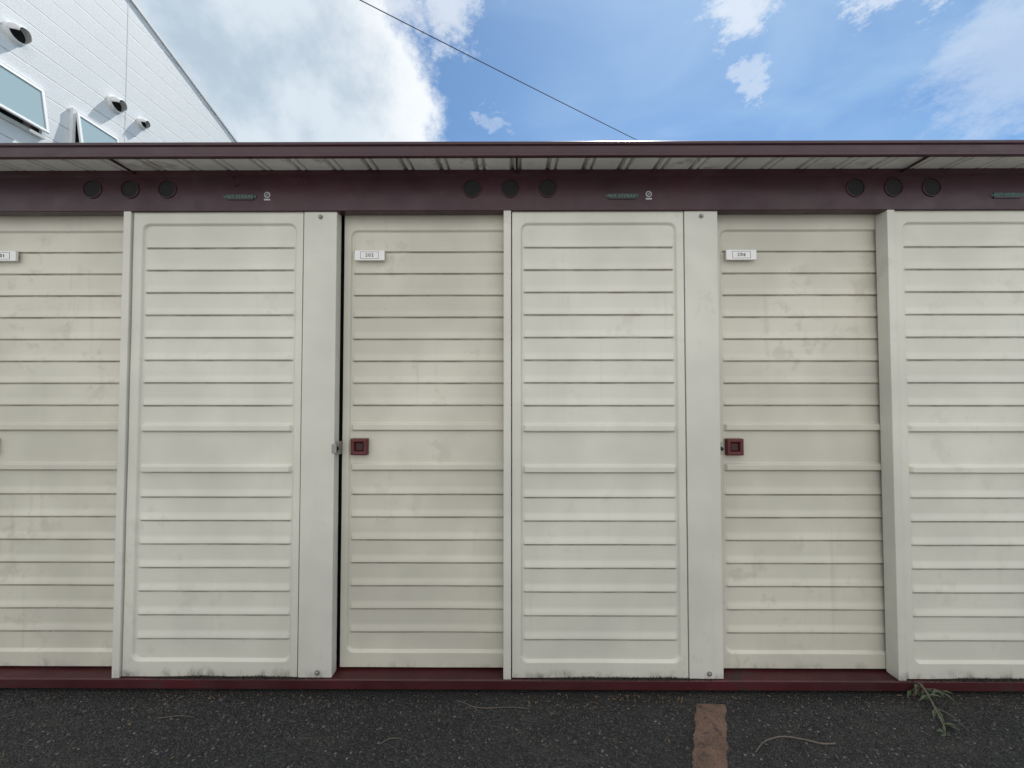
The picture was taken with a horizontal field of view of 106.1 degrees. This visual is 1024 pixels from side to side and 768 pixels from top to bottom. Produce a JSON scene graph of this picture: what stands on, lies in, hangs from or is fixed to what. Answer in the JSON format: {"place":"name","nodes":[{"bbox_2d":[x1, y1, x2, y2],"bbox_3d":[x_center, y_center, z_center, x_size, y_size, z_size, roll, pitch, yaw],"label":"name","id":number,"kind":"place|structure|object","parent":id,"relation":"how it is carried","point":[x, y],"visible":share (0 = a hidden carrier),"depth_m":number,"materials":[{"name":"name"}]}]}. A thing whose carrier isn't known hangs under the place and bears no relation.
{"place":"outdoors","nodes":[
{"label":"outdoors","id":0,"kind":"place"},
{"bbox_2d":[0,108,38,132],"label":"window sash reveal","id":1,"kind":"object","parent":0,"point":[17,119],"depth_m":5.45,"materials":[{"name":"black metal"}]},
{"bbox_2d":[75,120,78,142],"bbox_3d":[-6.972,-3.980,6.427,0.011,0.660,0.640,0,-1,0],"label":"window sash reveal","id":2,"kind":"object","parent":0,"point":[76,137],"depth_m":6.16,"materials":[{"name":"metal"}]},
{"bbox_2d":[0,688,1023,767],"bbox_3d":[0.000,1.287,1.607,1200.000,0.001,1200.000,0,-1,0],"label":"asphalt ground","id":3,"kind":"structure","parent":0,"point":[155,752],"depth_m":1.43,"materials":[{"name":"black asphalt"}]},
{"bbox_2d":[0,0,234,142],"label":"walls","id":4,"kind":"structure","parent":3,"relation":"on","point":[73,53],"depth_m":6.56,"materials":[{"name":"white metal"}]},
{"bbox_2d":[2,20,31,45],"bbox_3d":[-6.902,-4.917,5.400,0.164,0.269,0.269,0,-1,0],"label":"round vent","id":5,"kind":"object","parent":4,"relation":"attached to","point":[18,34],"visible":1,"depth_m":5.39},
{"bbox_2d":[0,112,44,139],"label":"window frame","id":6,"kind":"object","parent":4,"relation":"attached to","point":[21,126],"visible":1,"depth_m":5.45,"materials":[{"name":"white plastic"}]},
{"bbox_2d":[0,60,46,92],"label":"window frame","id":7,"kind":"object","parent":4,"relation":"attached to","point":[23,76],"visible":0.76,"depth_m":5.46,"materials":[{"name":"white plastic"}]},
{"bbox_2d":[0,63,49,133],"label":"window sash","id":8,"kind":"object","parent":4,"relation":"attached to","point":[21,97],"depth_m":5.41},
{"bbox_2d":[39,93,46,135],"bbox_3d":[-6.954,-3.999,5.699,0.054,0.660,0.045,0,-1,0],"label":"window frame","id":9,"kind":"object","parent":4,"relation":"attached to","point":[41,132],"visible":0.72,"depth_m":5.69,"materials":[{"name":"white metal"}]},
{"bbox_2d":[69,110,75,142],"bbox_3d":[-6.952,-3.989,6.084,0.054,0.660,0.045,0,-1,0],"label":"window frame","id":10,"kind":"object","parent":4,"relation":"attached to","point":[72,123],"visible":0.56,"depth_m":6.07,"materials":[{"name":"white metal"}]},
{"bbox_2d":[70,107,119,139],"bbox_3d":[-6.951,-4.333,6.436,0.054,0.045,0.730,0,-1,0],"label":"window frame","id":11,"kind":"object","parent":4,"relation":"attached to","point":[76,111],"visible":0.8,"depth_m":6.35,"materials":[{"name":"white metal"}]},
{"bbox_2d":[76,113,118,142],"bbox_3d":[-6.868,-3.984,6.426,0.032,0.650,0.640,-9,-2,0],"label":"window sash","id":12,"kind":"object","parent":4,"relation":"attached to","point":[89,131],"depth_m":6.29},
{"bbox_2d":[106,95,126,113],"bbox_3d":[-6.895,-4.902,6.750,0.164,0.269,0.269,0,-1,0],"label":"round vent","id":13,"kind":"object","parent":4,"relation":"attached to","point":[117,105],"visible":1,"depth_m":6.73,"materials":[{"name":"white plastic"}]},
{"bbox_2d":[125,0,128,141],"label":"panel joint","id":14,"kind":"object","parent":4,"relation":"attached to","point":[127,67],"visible":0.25,"depth_m":6.98,"materials":[{"name":"white metal"}]},
{"bbox_2d":[136,117,150,129],"bbox_3d":[-6.910,-4.900,7.240,0.131,0.190,0.190,0,-1,0],"label":"round vent","id":15,"kind":"object","parent":4,"relation":"attached to","point":[143,123],"visible":1,"depth_m":7.21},
{"bbox_2d":[130,0,237,141],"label":"roof back","id":16,"kind":"structure","parent":4,"relation":"on","point":[176,60],"depth_m":8.06,"materials":[{"name":"grey metal"}]},
{"bbox_2d":[469,705,529,708],"bbox_3d":[-0.051,1.280,1.521,0.241,0.006,0.015,0,-1,3],"label":"fallen twig","id":17,"kind":"object","parent":3,"relation":"on","point":[500,707],"visible":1,"depth_m":1.52,"materials":[{"name":"brown wood"}]},
{"bbox_2d":[107,688,996,691],"bbox_3d":[1.611,1.310,2.356,9.822,0.034,1.488,0,-1,0],"label":"foundation block strip","id":18,"kind":"object","parent":3,"relation":"on","point":[423,689],"visible":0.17,"depth_m":1.62,"materials":[{"name":"concrete"}]},
{"bbox_2d":[0,662,1023,691],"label":"base rail","id":19,"kind":"object","parent":18,"relation":"on","point":[734,679],"visible":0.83,"depth_m":1.60,"materials":[{"name":"red metal"}]},
{"bbox_2d":[0,216,123,665],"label":"sliding door","id":20,"kind":"structure","parent":19,"relation":"on","point":[60,302],"depth_m":1.70,"materials":[{"name":"beige paint"}]},
{"bbox_2d":[0,251,18,260],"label":"number plate","id":21,"kind":"object","parent":20,"relation":"attached to","point":[14,255],"visible":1,"depth_m":1.71,"materials":[{"name":"white plastic"}]},
{"bbox_2d":[112,211,133,677],"bbox_3d":[-1.657,0.242,1.660,0.032,1.976,0.056,0,-1,0],"label":"door post","id":22,"kind":"object","parent":19,"relation":"on","point":[122,453],"depth_m":1.63,"materials":[{"name":"beige metal"}]},
{"bbox_2d":[122,212,303,676],"bbox_3d":[-1.269,0.240,1.653,0.735,1.976,0.033,0,-1,0],"label":"fixed panel","id":23,"kind":"object","parent":19,"relation":"on","point":[212,554],"visible":0.99,"depth_m":1.65,"materials":[{"name":"beige paint"}]},
{"bbox_2d":[298,212,341,677],"bbox_3d":[-0.826,0.242,1.658,0.142,1.976,0.046,0,-1,0],"label":"pillar cover","id":24,"kind":"object","parent":19,"relation":"on","point":[317,631],"visible":0.99,"depth_m":1.64,"materials":[{"name":"beige metal"}]},
{"bbox_2d":[332,444,336,452],"bbox_3d":[-0.754,0.275,1.632,0.021,0.039,0.003,0,-1,0],"label":"lock hasp plate","id":25,"kind":"object","parent":24,"relation":"attached to","point":[334,448],"visible":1,"depth_m":1.63,"materials":[{"name":"silver metal"}]},
{"bbox_2d":[336,441,341,454],"bbox_3d":[-0.749,0.276,1.662,0.016,0.055,0.030,0,-1,0],"label":"lock hasp","id":26,"kind":"object","parent":24,"relation":"attached to","point":[339,445],"visible":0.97,"depth_m":1.65,"materials":[{"name":"metal"}]},
{"bbox_2d":[340,215,511,667],"bbox_3d":[-0.330,0.235,1.699,0.827,1.976,0.033,0,-1,0],"label":"sliding door","id":27,"kind":"structure","parent":19,"relation":"on","point":[422,494],"depth_m":1.70,"materials":[{"name":"beige paint"}]},
{"bbox_2d":[351,438,368,454],"bbox_3d":[-0.668,0.275,1.686,0.072,0.072,0.025,0,-1,0],"label":"door pull","id":28,"kind":"object","parent":27,"relation":"attached to","point":[365,442],"depth_m":1.68,"materials":[{"name":"red plastic"}]},
{"bbox_2d":[356,443,362,449],"bbox_3d":[-0.668,0.275,1.685,0.031,0.031,0.006,0,-1,0],"label":"door pull recess","id":29,"kind":"object","parent":28,"relation":"attached to","point":[359,446],"depth_m":1.68,"materials":[{"name":"plastic"}]},
{"bbox_2d":[355,250,384,260],"bbox_3d":[-0.629,-0.568,1.703,0.132,0.044,0.010,0,-1,0],"label":"number plate","id":30,"kind":"object","parent":27,"relation":"attached to","point":[374,254],"visible":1,"depth_m":1.70,"materials":[{"name":"white plastic"}]},
{"bbox_2d":[503,211,510,678],"bbox_3d":[-0.020,0.242,1.652,0.032,1.976,0.056,0,-1,0],"label":"door post","id":31,"kind":"object","parent":19,"relation":"on","point":[507,481],"depth_m":1.62,"materials":[{"name":"beige metal"}]},
{"bbox_2d":[121,675,1023,681],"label":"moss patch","id":32,"kind":"object","parent":19,"relation":"on","point":[620,678],"visible":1,"depth_m":1.60,"materials":[{"name":"green plant"}]},
{"bbox_2d":[512,211,687,677],"bbox_3d":[0.368,0.240,1.646,0.735,1.976,0.033,0,-1,0],"label":"fixed panel","id":33,"kind":"object","parent":19,"relation":"on","point":[599,557],"visible":1,"depth_m":1.64,"materials":[{"name":"beige paint"}]},
{"bbox_2d":[683,211,723,678],"bbox_3d":[0.811,0.242,1.651,0.142,1.976,0.046,0,-1,0],"label":"pillar cover","id":34,"kind":"object","parent":19,"relation":"on","point":[703,482],"visible":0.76,"depth_m":1.63,"materials":[{"name":"beige metal"}]},
{"bbox_2d":[717,214,885,668],"bbox_3d":[1.307,0.235,1.692,0.827,1.976,0.033,0,-1,0],"label":"sliding door","id":35,"kind":"structure","parent":19,"relation":"on","point":[802,539],"depth_m":1.69,"materials":[{"name":"beige paint"}]},
{"bbox_2d":[724,438,743,455],"bbox_3d":[0.969,0.274,1.679,0.072,0.072,0.025,0,-1,0],"label":"door pull","id":36,"kind":"object","parent":35,"relation":"attached to","point":[727,445],"depth_m":1.67,"materials":[{"name":"red plastic"}]},
{"bbox_2d":[731,443,737,450],"bbox_3d":[0.969,0.274,1.678,0.031,0.031,0.006,0,-1,0],"label":"door pull recess","id":37,"kind":"object","parent":36,"relation":"attached to","point":[734,446],"depth_m":1.68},
{"bbox_2d":[725,250,755,259],"bbox_3d":[1.008,-0.568,1.696,0.132,0.044,0.010,0,-1,0],"label":"number plate","id":38,"kind":"object","parent":35,"relation":"attached to","point":[728,254],"visible":1,"depth_m":1.69,"materials":[{"name":"white plastic"}]},
{"bbox_2d":[875,210,906,680],"bbox_3d":[1.617,0.242,1.645,0.032,1.976,0.056,0,-1,0],"label":"door post","id":39,"kind":"object","parent":19,"relation":"on","point":[890,457],"depth_m":1.63,"materials":[{"name":"beige metal"}]},
{"bbox_2d":[0,168,1023,215],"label":"header beam","id":40,"kind":"structure","parent":39,"relation":"on","point":[796,191],"depth_m":1.65,"materials":[{"name":"brown metal"}]},
{"bbox_2d":[82,180,101,198],"bbox_3d":[-1.808,-0.838,1.671,0.081,0.081,0.034,0,-1,0],"label":"header vent collar","id":41,"kind":"object","parent":40,"relation":"attached to","point":[97,195],"visible":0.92,"depth_m":1.66,"materials":[{"name":"brown metal"}]},
{"bbox_2d":[84,181,99,196],"bbox_3d":[-1.808,-0.839,1.658,0.072,0.072,0.001,0,-1,0],"label":"header vent opening","id":42,"kind":"object","parent":41,"relation":"in","point":[91,188],"visible":1,"depth_m":1.66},
{"bbox_2d":[109,159,135,173],"bbox_3d":[-1.617,-0.904,1.590,0.008,0.006,0.121,0,-1,0],"label":"roof bracket","id":43,"kind":"object","parent":40,"relation":"attached to","point":[122,166],"visible":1,"depth_m":1.60,"materials":[{"name":"brown metal"}]},
{"bbox_2d":[120,180,138,198],"bbox_3d":[-1.645,-0.838,1.670,0.081,0.081,0.034,0,-1,0],"label":"header vent collar","id":44,"kind":"object","parent":40,"relation":"attached to","point":[135,195],"visible":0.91,"depth_m":1.65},
{"bbox_2d":[122,181,137,196],"bbox_3d":[-1.645,-0.839,1.657,0.072,0.072,0.001,0,-1,0],"label":"header vent opening","id":45,"kind":"object","parent":44,"relation":"in","point":[129,188],"visible":1,"depth_m":1.66,"materials":[{"name":"black"}]},
{"bbox_2d":[157,180,176,198],"bbox_3d":[-1.484,-0.838,1.670,0.081,0.081,0.034,0,-1,0],"label":"header vent collar","id":46,"kind":"object","parent":40,"relation":"attached to","point":[173,194],"visible":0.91,"depth_m":1.65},
{"bbox_2d":[159,181,174,196],"bbox_3d":[-1.484,-0.839,1.656,0.072,0.072,0.001,0,-1,0],"label":"header vent opening","id":47,"kind":"object","parent":46,"relation":"in","point":[166,188],"visible":1,"depth_m":1.66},
{"bbox_2d":[226,194,253,199],"bbox_3d":[-1.167,-0.803,1.652,0.116,0.024,0.004,0,-1,0],"label":"header badge","id":48,"kind":"object","parent":40,"relation":"attached to","point":[238,198],"visible":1,"depth_m":1.65,"materials":[{"name":"metal"}]},
{"bbox_2d":[224,195,255,197],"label":"badge letters","id":49,"kind":"object","parent":40,"relation":"attached to","point":[241,196],"visible":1,"depth_m":1.65,"materials":[{"name":"silver metal"}]},
{"bbox_2d":[463,179,481,197],"bbox_3d":[-0.171,-0.838,1.664,0.081,0.081,0.034,0,-1,0],"label":"header vent collar","id":50,"kind":"object","parent":40,"relation":"attached to","point":[472,196],"visible":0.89,"depth_m":1.65,"materials":[{"name":"brown metal"}]},
{"bbox_2d":[464,180,479,195],"bbox_3d":[-0.171,-0.839,1.650,0.072,0.072,0.001,0,-1,0],"label":"header vent opening","id":51,"kind":"object","parent":50,"relation":"in","point":[471,187],"visible":1,"depth_m":1.65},
{"bbox_2d":[501,179,519,197],"bbox_3d":[-0.008,-0.838,1.663,0.081,0.081,0.034,0,-1,0],"label":"header vent collar","id":52,"kind":"object","parent":40,"relation":"attached to","point":[513,195],"visible":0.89,"depth_m":1.65,"materials":[{"name":"brown metal"}]},
{"bbox_2d":[502,180,517,195],"bbox_3d":[-0.008,-0.839,1.650,0.072,0.072,0.001,0,-1,0],"label":"header vent opening","id":53,"kind":"object","parent":52,"relation":"in","point":[509,187],"visible":1,"depth_m":1.65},
{"bbox_2d":[538,179,556,197],"bbox_3d":[0.153,-0.838,1.662,0.081,0.081,0.034,0,-1,0],"label":"header vent collar","id":54,"kind":"object","parent":40,"relation":"attached to","point":[544,195],"visible":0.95,"depth_m":1.65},
{"bbox_2d":[539,180,555,195],"bbox_3d":[0.153,-0.839,1.649,0.072,0.072,0.001,0,-1,0],"label":"header vent opening","id":55,"kind":"object","parent":54,"relation":"in","point":[547,187],"visible":1,"depth_m":1.65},
{"bbox_2d":[606,194,637,196],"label":"badge letters","id":56,"kind":"object","parent":40,"relation":"attached to","point":[627,195],"visible":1,"depth_m":1.64,"materials":[{"name":"metal"}]},
{"bbox_2d":[608,193,635,198],"bbox_3d":[0.470,-0.803,1.645,0.116,0.024,0.004,0,-1,0],"label":"header badge","id":57,"kind":"object","parent":40,"relation":"attached to","point":[616,196],"visible":1,"depth_m":1.64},
{"bbox_2d":[846,178,864,196],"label":"header vent collar","id":58,"kind":"object","parent":40,"relation":"attached to","point":[849,193],"visible":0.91,"depth_m":1.64,"materials":[{"name":"brown metal"}]},
{"bbox_2d":[848,179,863,194],"bbox_3d":[1.466,-0.839,1.643,0.072,0.072,0.001,0,-1,0],"label":"header vent opening","id":59,"kind":"object","parent":58,"relation":"in","point":[855,186],"visible":1,"depth_m":1.64,"materials":[{"name":"black metal"}]},
{"bbox_2d":[884,178,903,196],"bbox_3d":[1.629,-0.839,1.656,0.081,0.081,0.034,0,-1,0],"label":"header vent collar","id":60,"kind":"object","parent":40,"relation":"attached to","point":[899,180],"visible":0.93,"depth_m":1.64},
{"bbox_2d":[886,179,901,194],"bbox_3d":[1.629,-0.839,1.642,0.072,0.072,0.001,0,-1,0],"label":"header vent opening","id":61,"kind":"object","parent":60,"relation":"in","point":[893,186],"visible":1,"depth_m":1.64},
{"bbox_2d":[922,178,941,196],"bbox_3d":[1.790,-0.839,1.655,0.081,0.081,0.034,0,-1,0],"label":"header vent collar","id":62,"kind":"object","parent":40,"relation":"attached to","point":[924,191],"visible":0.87,"depth_m":1.64,"materials":[{"name":"brown metal"}]},
{"bbox_2d":[924,179,939,194],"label":"header vent opening","id":63,"kind":"object","parent":62,"relation":"in","point":[931,186],"visible":1,"depth_m":1.64,"materials":[{"name":"black metal"}]},
{"bbox_2d":[993,192,1021,197],"bbox_3d":[2.107,-0.803,1.637,0.116,0.024,0.004,0,-1,0],"label":"header badge","id":64,"kind":"object","parent":40,"relation":"attached to","point":[1003,196],"visible":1,"depth_m":1.64,"materials":[{"name":"metal"}]},
{"bbox_2d":[992,193,1023,195],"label":"badge letters","id":65,"kind":"object","parent":40,"relation":"attached to","point":[1013,194],"visible":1,"depth_m":1.63,"materials":[{"name":"silver metal"}]},
{"bbox_2d":[894,211,1023,678],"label":"fixed panel","id":66,"kind":"object","parent":19,"relation":"on","point":[960,298],"visible":0.98,"depth_m":1.64,"materials":[{"name":"beige paint"}]},
{"bbox_2d":[692,703,728,767],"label":"parking line","id":67,"kind":"object","parent":3,"relation":"on","point":[711,746],"visible":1,"depth_m":1.39,"materials":[{"name":"orange paint"}]},
{"bbox_2d":[755,736,835,752],"bbox_3d":[0.994,1.271,1.367,0.308,0.017,0.038,0,-1,-6],"label":"fallen twig","id":68,"kind":"object","parent":3,"relation":"on","point":[833,743],"visible":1,"depth_m":1.37,"materials":[{"name":"brown wood"}]},
{"bbox_2d":[907,683,968,735],"bbox_3d":[1.652,1.247,1.479,0.147,0.068,0.215,0,-2,18],"label":"dry weed","id":69,"kind":"object","parent":3,"relation":"on","point":[927,691],"visible":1,"depth_m":1.52,"materials":[{"name":"green plant"}]},
{"bbox_3d":[14.123,-2.392,16.035,1.400,8.100,0.310,0,-1,0],"label":"utility pole","id":70,"kind":"object","parent":3,"relation":"on","visible":0},
{"bbox_2d":[360,0,638,140],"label":"overhead cable","id":71,"kind":"object","parent":70,"relation":"attached to","point":[485,64],"visible":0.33,"depth_m":7.27,"materials":[{"name":"rubber"}]},
{"bbox_2d":[0,140,1023,159],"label":"roof fascia","id":72,"kind":"structure","parent":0,"point":[554,149],"depth_m":1.51,"materials":[{"name":"metal"}]},
{"bbox_2d":[0,692,1023,766],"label":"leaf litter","id":73,"kind":"object","parent":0,"point":[627,696],"visible":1,"depth_m":1.56,"materials":[{"name":"brown plant"}]},
{"bbox_2d":[516,158,517,172],"bbox_3d":[0.020,-0.905,1.582,0.008,0.006,0.121,0,-1,0],"label":"roof bracket","id":74,"kind":"object","parent":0,"point":[516,165],"visible":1,"depth_m":1.59,"materials":[{"name":"metal"}]},
{"bbox_2d":[134,0,1023,141],"label":"sky","id":75,"kind":"structure","parent":0,"point":[271,70],"materials":[{"name":"blue"}]},
{"bbox_2d":[901,157,928,171],"bbox_3d":[1.657,-0.905,1.575,0.008,0.006,0.121,0,-1,0],"label":"roof bracket","id":76,"kind":"object","parent":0,"point":[913,164],"visible":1,"depth_m":1.58,"materials":[{"name":"brown metal"}]},
{"bbox_3d":[1.611,0.199,2.469,9.802,2.160,1.419,0,-1,0],"label":"rear body","id":77,"kind":"object","parent":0,"visible":0},
{"bbox_2d":[336,216,344,661],"bbox_3d":[1.607,0.180,1.744,9.782,2.160,0.030,0,-1,0],"label":"interior lining","id":78,"kind":"object","parent":77,"relation":"attached to","point":[340,433],"depth_m":1.74,"materials":[{"name":"metal"}]},
{"bbox_2d":[0,157,1023,170],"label":"roof sheet","id":79,"kind":"object","parent":77,"relation":"on","point":[509,163],"visible":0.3,"depth_m":1.60,"materials":[{"name":"metal"}]}
]}

